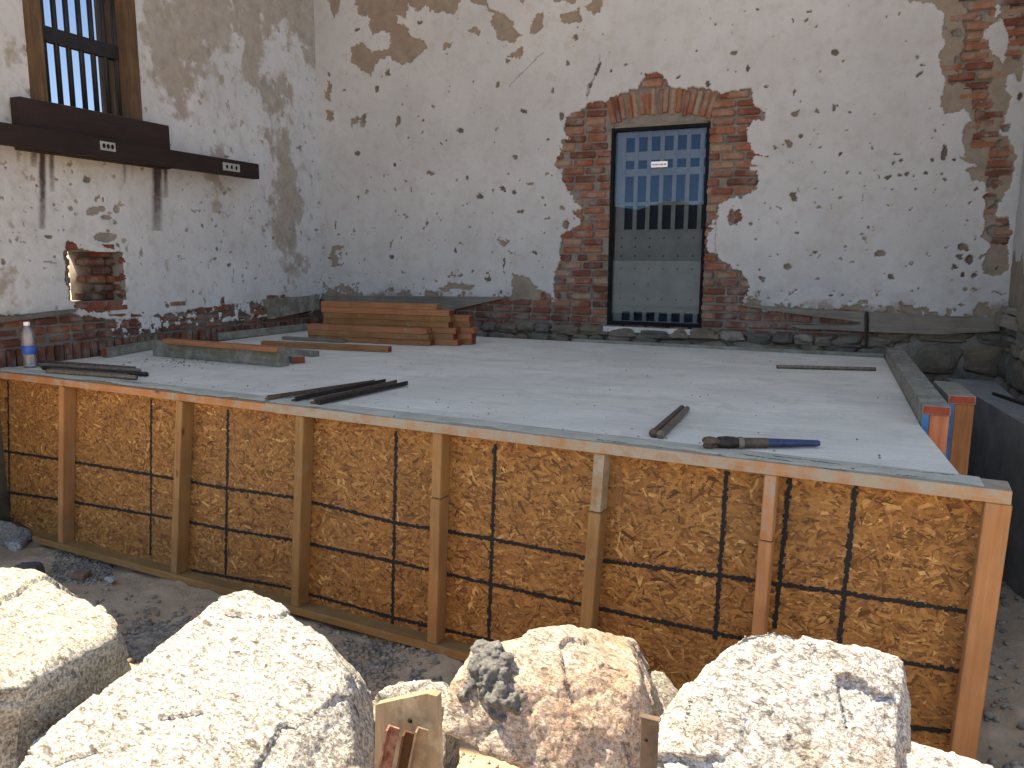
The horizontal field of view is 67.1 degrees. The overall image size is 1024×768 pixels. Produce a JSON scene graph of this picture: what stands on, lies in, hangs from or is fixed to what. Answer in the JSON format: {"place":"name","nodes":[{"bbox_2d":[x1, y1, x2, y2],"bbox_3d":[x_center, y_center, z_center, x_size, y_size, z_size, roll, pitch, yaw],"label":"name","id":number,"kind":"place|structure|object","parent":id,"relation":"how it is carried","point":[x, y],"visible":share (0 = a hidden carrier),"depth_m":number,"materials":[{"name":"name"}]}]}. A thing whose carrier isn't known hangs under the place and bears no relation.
{"place":"outdoors","nodes":[
{"label":"outdoors","id":0,"kind":"place"},
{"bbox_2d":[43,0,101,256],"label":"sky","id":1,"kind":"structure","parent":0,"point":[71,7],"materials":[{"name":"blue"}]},
{"bbox_2d":[0,257,1023,767],"bbox_3d":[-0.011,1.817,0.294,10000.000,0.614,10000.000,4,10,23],"label":"ground","id":2,"kind":"structure","parent":0,"point":[1004,737],"depth_m":4.30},
{"bbox_2d":[0,520,32,545],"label":"loose stone","id":3,"kind":"object","parent":2,"relation":"on","point":[9,530],"visible":0.68,"depth_m":5.74,"materials":[{"name":"grey stone"}]},
{"bbox_2d":[5,537,27,551],"bbox_3d":[-3.639,1.184,5.664,0.120,0.102,0.168,-1,9,-10],"label":"loose stone","id":4,"kind":"object","parent":2,"relation":"on","point":[16,544],"visible":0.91,"depth_m":5.61,"materials":[{"name":"stone"}]},
{"bbox_2d":[14,562,45,573],"bbox_3d":[-3.187,1.234,5.101,0.303,0.109,0.136,4,10,23],"label":"loose stone","id":5,"kind":"object","parent":2,"relation":"on","point":[38,566],"visible":0.48,"depth_m":5.08,"materials":[{"name":"grey stone"}]},
{"bbox_2d":[0,567,131,767],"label":"boulder","id":6,"kind":"object","parent":2,"relation":"on","point":[64,653],"visible":0.88,"depth_m":2.27,"materials":[{"name":"beige stone"}]},
{"bbox_2d":[70,569,91,581],"bbox_3d":[-2.815,1.252,5.051,0.113,0.064,0.110,4,10,23],"label":"loose stone","id":7,"kind":"object","parent":2,"relation":"on","point":[82,575],"visible":1,"depth_m":5.02,"materials":[{"name":"brown stone"}]},
{"bbox_2d":[0,0,322,521],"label":"side wall","id":8,"kind":"structure","parent":2,"relation":"on","point":[155,254],"depth_m":7.11,"materials":[{"name":"paint"}]},
{"bbox_2d":[0,309,77,322],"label":"baseboard","id":9,"kind":"object","parent":8,"relation":"attached to","point":[30,316],"visible":1,"depth_m":5.90,"materials":[{"name":"grey concrete"}]},
{"bbox_2d":[22,0,142,120],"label":"barred window","id":10,"kind":"structure","parent":8,"relation":"attached to","point":[113,47],"depth_m":6.36,"materials":[{"name":"brown wood"}]},
{"bbox_2d":[10,96,170,169],"bbox_3d":[-3.342,-1.999,6.236,0.110,0.371,1.347,4,10,23],"label":"sill timber","id":11,"kind":"object","parent":8,"relation":"attached to","point":[30,112],"visible":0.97,"depth_m":6.08,"materials":[{"name":"brown wood"}]},
{"bbox_2d":[0,122,258,178],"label":"wall rail","id":12,"kind":"object","parent":11,"relation":"attached to","point":[21,136],"depth_m":6.25,"materials":[{"name":"brown wood"}]},
{"bbox_2d":[262,295,318,318],"bbox_3d":[-2.465,-0.863,8.633,0.050,0.223,0.925,4,10,23],"label":"baseboard","id":13,"kind":"object","parent":8,"relation":"attached to","point":[279,307],"visible":1,"depth_m":8.56,"materials":[{"name":"grey concrete"}]},
{"bbox_2d":[19,590,374,767],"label":"boulder","id":14,"kind":"object","parent":2,"relation":"on","point":[246,679],"visible":1,"depth_m":2.08,"materials":[{"name":"stone"}]},
{"bbox_2d":[374,689,442,767],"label":"wooden stake","id":15,"kind":"object","parent":2,"relation":"on","point":[411,712],"visible":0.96,"depth_m":1.69,"materials":[{"name":"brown wood"}]},
{"bbox_2d":[378,725,399,767],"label":"steel angle","id":16,"kind":"object","parent":15,"relation":"attached to","point":[389,745],"visible":1,"depth_m":1.67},
{"bbox_2d":[396,730,413,767],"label":"steel angle","id":17,"kind":"object","parent":15,"relation":"attached to","point":[405,748],"visible":1,"depth_m":1.64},
{"bbox_2d":[408,726,428,767],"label":"steel angle","id":18,"kind":"object","parent":15,"relation":"attached to","point":[418,746],"visible":1,"depth_m":1.64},
{"bbox_2d":[372,700,447,767],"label":"boulder","id":19,"kind":"object","parent":2,"relation":"on","point":[444,735],"visible":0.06,"depth_m":2.26,"materials":[{"name":"grey stone"}]},
{"bbox_2d":[375,679,459,767],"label":"boulder","id":20,"kind":"object","parent":2,"relation":"on","point":[414,686],"visible":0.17,"depth_m":2.35,"materials":[{"name":"stone"}]},
{"bbox_2d":[15,330,958,473],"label":"concrete slab","id":21,"kind":"structure","parent":2,"relation":"on","point":[885,425],"depth_m":5.00,"materials":[{"name":"grey concrete"}]},
{"bbox_2d":[20,322,37,367],"bbox_3d":[-3.591,-0.292,5.730,0.098,0.339,0.098,4,10,23],"label":"water bottle","id":22,"kind":"object","parent":21,"relation":"on","point":[28,349],"visible":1,"depth_m":5.72,"materials":[{"name":"clear plastic"}]},
{"bbox_2d":[37,360,135,367],"bbox_3d":[-3.187,-0.141,5.758,0.968,0.035,0.038,4,10,20],"label":"steel bar","id":23,"kind":"object","parent":21,"relation":"on","point":[62,362],"visible":0.47,"depth_m":5.76,"materials":[{"name":"grey metal"}]},
{"bbox_2d":[38,363,140,370],"bbox_3d":[-3.087,-0.119,5.625,0.925,0.035,0.038,3,10,17],"label":"steel bar","id":24,"kind":"object","parent":21,"relation":"on","point":[88,366],"visible":0.65,"depth_m":5.61,"materials":[{"name":"grey metal"}]},
{"bbox_2d":[50,368,128,374],"bbox_3d":[-2.949,-0.078,5.377,0.723,0.035,0.038,4,10,21],"label":"steel bar","id":25,"kind":"object","parent":21,"relation":"on","point":[87,371],"visible":0.41,"depth_m":5.38,"materials":[{"name":"black metal"}]},
{"bbox_2d":[45,369,137,379],"bbox_3d":[-2.899,-0.067,5.310,0.806,0.035,0.038,4,10,19],"label":"steel bar","id":26,"kind":"object","parent":21,"relation":"on","point":[98,374],"visible":1,"depth_m":5.29,"materials":[{"name":"grey metal"}]},
{"bbox_2d":[41,366,148,376],"bbox_3d":[-2.963,-0.093,5.469,0.936,0.035,0.038,3,10,17],"label":"steel bar","id":27,"kind":"object","parent":21,"relation":"on","point":[140,373],"visible":0.57,"depth_m":5.42,"materials":[{"name":"black metal"}]},
{"bbox_2d":[102,340,159,356],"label":"edge board","id":28,"kind":"object","parent":21,"relation":"on","point":[125,349],"visible":0.76,"depth_m":6.55,"materials":[{"name":"grey concrete"}]},
{"bbox_2d":[152,340,288,366],"bbox_3d":[-2.362,-0.250,6.190,1.415,0.118,0.100,5,10,27],"label":"loose plank","id":29,"kind":"object","parent":21,"relation":"on","point":[265,358],"visible":0.81,"depth_m":6.10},
{"bbox_2d":[162,338,284,351],"bbox_3d":[-2.281,-0.306,6.046,1.238,0.036,0.080,5,10,26],"label":"loose plank","id":30,"kind":"object","parent":29,"relation":"on","point":[255,347],"visible":1,"depth_m":5.99,"materials":[{"name":"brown wood"}]},
{"bbox_2d":[217,324,307,340],"bbox_3d":[-2.630,-0.561,8.228,0.050,0.075,1.303,5,10,26],"label":"edge board","id":31,"kind":"object","parent":21,"relation":"on","point":[228,335],"visible":0.88,"depth_m":8.14,"materials":[{"name":"grey concrete"}]},
{"bbox_2d":[289,353,304,363],"bbox_3d":[-1.742,-0.206,6.139,0.100,0.055,0.271,-6,11,-34],"label":"loose plank","id":32,"kind":"object","parent":21,"relation":"on","point":[294,358],"visible":0.71,"depth_m":6.04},
{"bbox_2d":[285,348,318,356],"bbox_3d":[-1.975,-0.284,6.643,0.744,0.045,0.070,5,10,26],"label":"loose plank","id":33,"kind":"object","parent":21,"relation":"on","point":[312,353],"visible":0.46,"depth_m":6.50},
{"bbox_2d":[282,336,345,342],"bbox_3d":[-1.972,-0.442,7.668,0.738,0.030,0.060,4,10,22],"label":"loose plank","id":34,"kind":"object","parent":21,"relation":"on","point":[314,339],"visible":1,"depth_m":7.63,"materials":[{"name":"grey wood"}]},
{"bbox_2d":[265,380,374,399],"bbox_3d":[-1.163,0.031,4.755,0.032,0.027,0.795,8,12,40],"label":"steel stake","id":35,"kind":"object","parent":21,"relation":"on","point":[289,394],"visible":0.75,"depth_m":4.65,"materials":[{"name":"brown metal"}]},
{"bbox_2d":[261,340,391,351],"bbox_3d":[-1.699,-0.343,7.004,1.310,0.050,0.070,3,10,18],"label":"loose plank","id":36,"kind":"object","parent":21,"relation":"on","point":[335,346],"visible":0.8,"depth_m":6.95,"materials":[{"name":"brown wood"}]},
{"bbox_2d":[292,379,385,400],"bbox_3d":[-1.049,0.031,4.756,0.034,0.027,0.792,6,11,30],"label":"steel stake","id":37,"kind":"object","parent":21,"relation":"on","point":[326,392],"visible":0.95,"depth_m":4.70,"materials":[{"name":"black metal"}]},
{"bbox_2d":[310,380,396,403],"bbox_3d":[-0.946,0.041,4.703,0.035,0.027,0.807,5,10,26],"label":"steel stake","id":38,"kind":"object","parent":21,"relation":"on","point":[314,401],"visible":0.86,"depth_m":4.69,"materials":[{"name":"black metal"}]},
{"bbox_2d":[316,381,407,404],"bbox_3d":[-0.889,0.047,4.667,0.031,0.027,0.806,6,11,30],"label":"steel stake","id":39,"kind":"object","parent":21,"relation":"on","point":[355,394],"visible":1,"depth_m":4.61,"materials":[{"name":"black metal"}]},
{"bbox_2d":[308,335,434,345],"bbox_3d":[-1.388,-0.433,7.556,1.338,0.054,0.115,3,10,19],"label":"lumber board","id":40,"kind":"object","parent":21,"relation":"on","point":[392,341],"visible":0.77,"depth_m":7.45,"materials":[{"name":"brown wood"}]},
{"bbox_2d":[308,329,432,339],"bbox_3d":[-1.396,-0.486,7.537,1.328,0.054,0.115,4,10,19],"label":"lumber board","id":41,"kind":"object","parent":40,"relation":"on","point":[373,334],"visible":0.89,"depth_m":7.46,"materials":[{"name":"brown wood"}]},
{"bbox_2d":[307,323,430,333],"bbox_3d":[-1.405,-0.541,7.531,1.308,0.054,0.115,4,10,19],"label":"lumber board","id":42,"kind":"object","parent":41,"relation":"on","point":[373,328],"visible":1,"depth_m":7.47,"materials":[{"name":"brown wood"}]},
{"bbox_2d":[435,339,461,345],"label":"lumber board","id":43,"kind":"object","parent":21,"relation":"on","point":[456,342],"visible":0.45,"depth_m":7.34,"materials":[{"name":"brown wood"}]},
{"bbox_2d":[432,333,457,339],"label":"lumber board","id":44,"kind":"object","parent":43,"relation":"on","point":[445,336],"visible":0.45,"depth_m":7.36,"materials":[{"name":"brown wood"}]},
{"bbox_2d":[322,323,459,333],"bbox_3d":[-1.210,-0.552,7.603,1.468,0.054,0.115,3,10,19],"label":"lumber board","id":45,"kind":"object","parent":44,"relation":"on","point":[453,330],"visible":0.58,"depth_m":7.37,"materials":[{"name":"brown wood"}]},
{"bbox_2d":[323,318,452,327],"bbox_3d":[-1.235,-0.607,7.598,1.378,0.054,0.115,4,10,19],"label":"lumber board","id":46,"kind":"object","parent":45,"relation":"on","point":[390,322],"visible":0.89,"depth_m":7.53,"materials":[{"name":"brown wood"}]},
{"bbox_2d":[323,312,454,321],"bbox_3d":[-1.223,-0.662,7.589,1.398,0.054,0.115,4,10,19],"label":"lumber board","id":47,"kind":"object","parent":46,"relation":"on","point":[391,317],"visible":0.89,"depth_m":7.52,"materials":[{"name":"brown wood"}]},
{"bbox_2d":[321,307,453,315],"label":"lumber board","id":48,"kind":"object","parent":47,"relation":"on","point":[391,311],"visible":0.89,"depth_m":7.51,"materials":[{"name":"brown wood"}]},
{"bbox_2d":[321,301,441,309],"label":"lumber board","id":49,"kind":"object","parent":48,"relation":"on","point":[394,305],"visible":1,"depth_m":7.53,"materials":[{"name":"brown wood"}]},
{"bbox_2d":[38,342,891,472],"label":"crumbs","id":50,"kind":"object","parent":21,"relation":"on","point":[438,398],"visible":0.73,"depth_m":4.99,"materials":[{"name":"grey concrete"}]},
{"bbox_2d":[462,338,475,344],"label":"lumber board","id":51,"kind":"object","parent":21,"relation":"on","point":[469,341],"visible":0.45,"depth_m":7.44,"materials":[{"name":"brown wood"}]},
{"bbox_2d":[458,333,475,338],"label":"lumber board","id":52,"kind":"object","parent":51,"relation":"on","point":[466,335],"visible":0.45,"depth_m":7.41,"materials":[{"name":"brown wood"}]},
{"bbox_2d":[460,327,477,332],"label":"lumber board","id":53,"kind":"object","parent":52,"relation":"on","point":[468,329],"visible":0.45,"depth_m":7.41,"materials":[{"name":"brown wood"}]},
{"bbox_2d":[453,321,474,326],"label":"lumber board","id":54,"kind":"object","parent":53,"relation":"on","point":[463,324],"visible":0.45,"depth_m":7.42,"materials":[{"name":"brown wood"}]},
{"bbox_2d":[454,315,473,321],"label":"lumber board","id":55,"kind":"object","parent":54,"relation":"on","point":[467,318],"visible":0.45,"depth_m":7.41,"materials":[{"name":"brown wood"}]},
{"bbox_2d":[649,405,683,437],"bbox_3d":[0.799,0.179,3.917,0.042,0.042,0.718,4,10,23],"label":"round stake","id":56,"kind":"object","parent":21,"relation":"on","point":[660,425],"visible":0.9,"depth_m":3.78,"materials":[{"name":"metal"}]},
{"bbox_2d":[656,406,689,438],"bbox_3d":[0.824,0.183,3.894,0.042,0.042,0.716,4,10,22],"label":"round stake","id":57,"kind":"object","parent":21,"relation":"on","point":[667,427],"visible":1,"depth_m":3.77,"materials":[{"name":"grey metal"}]},
{"bbox_2d":[572,339,883,357],"bbox_3d":[1.926,-0.289,7.276,2.850,0.145,0.050,4,10,23],"label":"edge board","id":58,"kind":"object","parent":21,"relation":"on","point":[857,354],"visible":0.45,"depth_m":7.15,"materials":[{"name":"grey wood"}]},
{"bbox_2d":[702,436,819,448],"bbox_3d":[1.101,0.257,3.402,0.527,0.059,0.059,0,9,-4],"label":"drill steel","id":59,"kind":"object","parent":21,"relation":"on","point":[726,442],"visible":1,"depth_m":3.38,"materials":[{"name":"blue paint"}]},
{"bbox_2d":[776,365,875,370],"bbox_3d":[2.388,-0.124,5.875,0.718,0.030,0.030,2,9,9],"label":"steel bar","id":60,"kind":"object","parent":21,"relation":"on","point":[826,367],"visible":1,"depth_m":5.86,"materials":[{"name":"grey metal"}]},
{"bbox_2d":[0,367,1011,759],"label":"formwork","id":61,"kind":"object","parent":2,"relation":"on","point":[678,563],"visible":0.97,"depth_m":3.87,"materials":[{"name":"brown wood"}]},
{"bbox_2d":[442,625,665,767],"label":"boulder","id":62,"kind":"object","parent":2,"relation":"on","point":[592,694],"visible":0.81,"depth_m":2.03,"materials":[{"name":"beige stone"}]},
{"bbox_2d":[456,639,526,722],"bbox_3d":[-0.041,0.789,2.051,0.181,0.176,0.146,4,10,23],"label":"mortar lump","id":63,"kind":"object","parent":62,"relation":"on","point":[489,675],"visible":1,"depth_m":2.02,"materials":[{"name":"grey concrete"}]},
{"bbox_2d":[639,713,661,767],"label":"iron stake","id":64,"kind":"object","parent":2,"relation":"on","point":[649,737],"visible":1,"depth_m":1.38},
{"bbox_2d":[647,670,678,707],"bbox_3d":[0.506,1.226,2.766,0.208,0.405,0.290,4,10,23],"label":"boulder","id":65,"kind":"object","parent":2,"relation":"on","point":[665,687],"visible":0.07,"depth_m":2.72,"materials":[{"name":"grey stone"}]},
{"bbox_2d":[313,0,1023,384],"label":"back wall","id":66,"kind":"structure","parent":2,"relation":"on","point":[865,154],"depth_m":7.21,"materials":[{"name":"paint"}]},
{"bbox_2d":[323,296,507,310],"bbox_3d":[-1.115,-0.897,8.661,2.415,0.221,0.050,4,10,23],"label":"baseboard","id":67,"kind":"object","parent":66,"relation":"attached to","point":[454,303],"visible":0.56,"depth_m":8.53,"materials":[{"name":"grey concrete"}]},
{"bbox_2d":[607,122,710,328],"bbox_3d":[1.427,-1.518,7.553,0.948,1.930,0.130,4,10,23],"label":"metal door","id":68,"kind":"structure","parent":66,"relation":"attached to","point":[658,202],"depth_m":7.57,"materials":[{"name":"black paint"}]},
{"bbox_2d":[741,305,864,331],"bbox_3d":[2.645,-0.601,7.044,1.081,0.202,0.050,4,10,23],"label":"baseboard","id":69,"kind":"object","parent":66,"relation":"attached to","point":[856,316],"visible":0.95,"depth_m":6.93,"materials":[{"name":"grey wood"}]},
{"bbox_2d":[865,311,867,346],"bbox_3d":[3.120,-0.485,6.797,0.047,0.310,0.026,4,10,23],"label":"upright rod","id":70,"kind":"object","parent":66,"relation":"attached to","point":[866,328],"visible":1,"depth_m":6.79,"materials":[{"name":"metal"}]},
{"bbox_2d":[869,312,999,334],"bbox_3d":[3.610,-0.515,6.631,1.004,0.173,0.050,4,10,23],"label":"baseboard","id":71,"kind":"object","parent":66,"relation":"attached to","point":[904,323],"visible":0.89,"depth_m":6.62,"materials":[{"name":"grey wood"}]},
{"bbox_2d":[657,632,910,767],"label":"boulder","id":72,"kind":"object","parent":2,"relation":"on","point":[772,700],"visible":1,"depth_m":2.02,"materials":[{"name":"white stone"}]},
{"bbox_2d":[885,347,950,455],"bbox_3d":[2.667,0.562,5.282,0.125,1.337,2.871,4,10,22],"label":"side form","id":73,"kind":"object","parent":2,"relation":"on","point":[929,405],"visible":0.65,"depth_m":4.23,"materials":[{"name":"grey wood"}]},
{"bbox_2d":[906,741,993,767],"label":"boulder","id":74,"kind":"object","parent":2,"relation":"on","point":[921,756],"visible":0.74,"depth_m":2.29,"materials":[{"name":"white stone"}]},
{"bbox_2d":[933,381,975,474],"bbox_3d":[2.525,0.684,4.524,0.130,1.337,0.545,4,10,20],"label":"side form","id":75,"kind":"object","parent":2,"relation":"on","point":[960,399],"visible":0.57,"depth_m":4.21,"materials":[{"name":"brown wood"}]},
{"bbox_2d":[943,378,1023,598],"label":"stone ledge","id":76,"kind":"object","parent":2,"relation":"on","point":[997,445],"visible":0.46,"depth_m":5.11,"materials":[{"name":"concrete"}]},
{"bbox_2d":[992,392,1023,404],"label":"steel rod","id":77,"kind":"object","parent":76,"relation":"on","point":[1008,398],"visible":1,"depth_m":5.52,"materials":[{"name":"black metal"}]},
{"bbox_2d":[994,148,1023,401],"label":"end wall","id":78,"kind":"structure","parent":2,"relation":"on","point":[1009,379],"depth_m":6.04,"materials":[{"name":"paint"}]},
{"bbox_2d":[994,312,1018,330],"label":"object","id":79,"kind":"object","parent":78,"relation":"on","point":[1006,321],"depth_m":6.05,"materials":[{"name":"grey wood"}]},
{"bbox_2d":[999,305,1016,314],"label":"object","id":80,"kind":"object","parent":78,"relation":"on","point":[1009,310],"depth_m":6.04,"materials":[{"name":"grey wood"}]},
{"bbox_2d":[50,551,1023,767],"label":"gravel","id":81,"kind":"structure","parent":0,"point":[150,637],"depth_m":4.18,"materials":[{"name":"grey gravel"}]},
{"bbox_2d":[104,576,116,583],"bbox_3d":[-2.594,1.273,4.991,0.072,0.051,0.054,4,10,23],"label":"loose stone","id":82,"kind":"object","parent":81,"relation":"on","point":[110,579],"visible":1,"depth_m":4.98,"materials":[{"name":"stone"}]}
]}

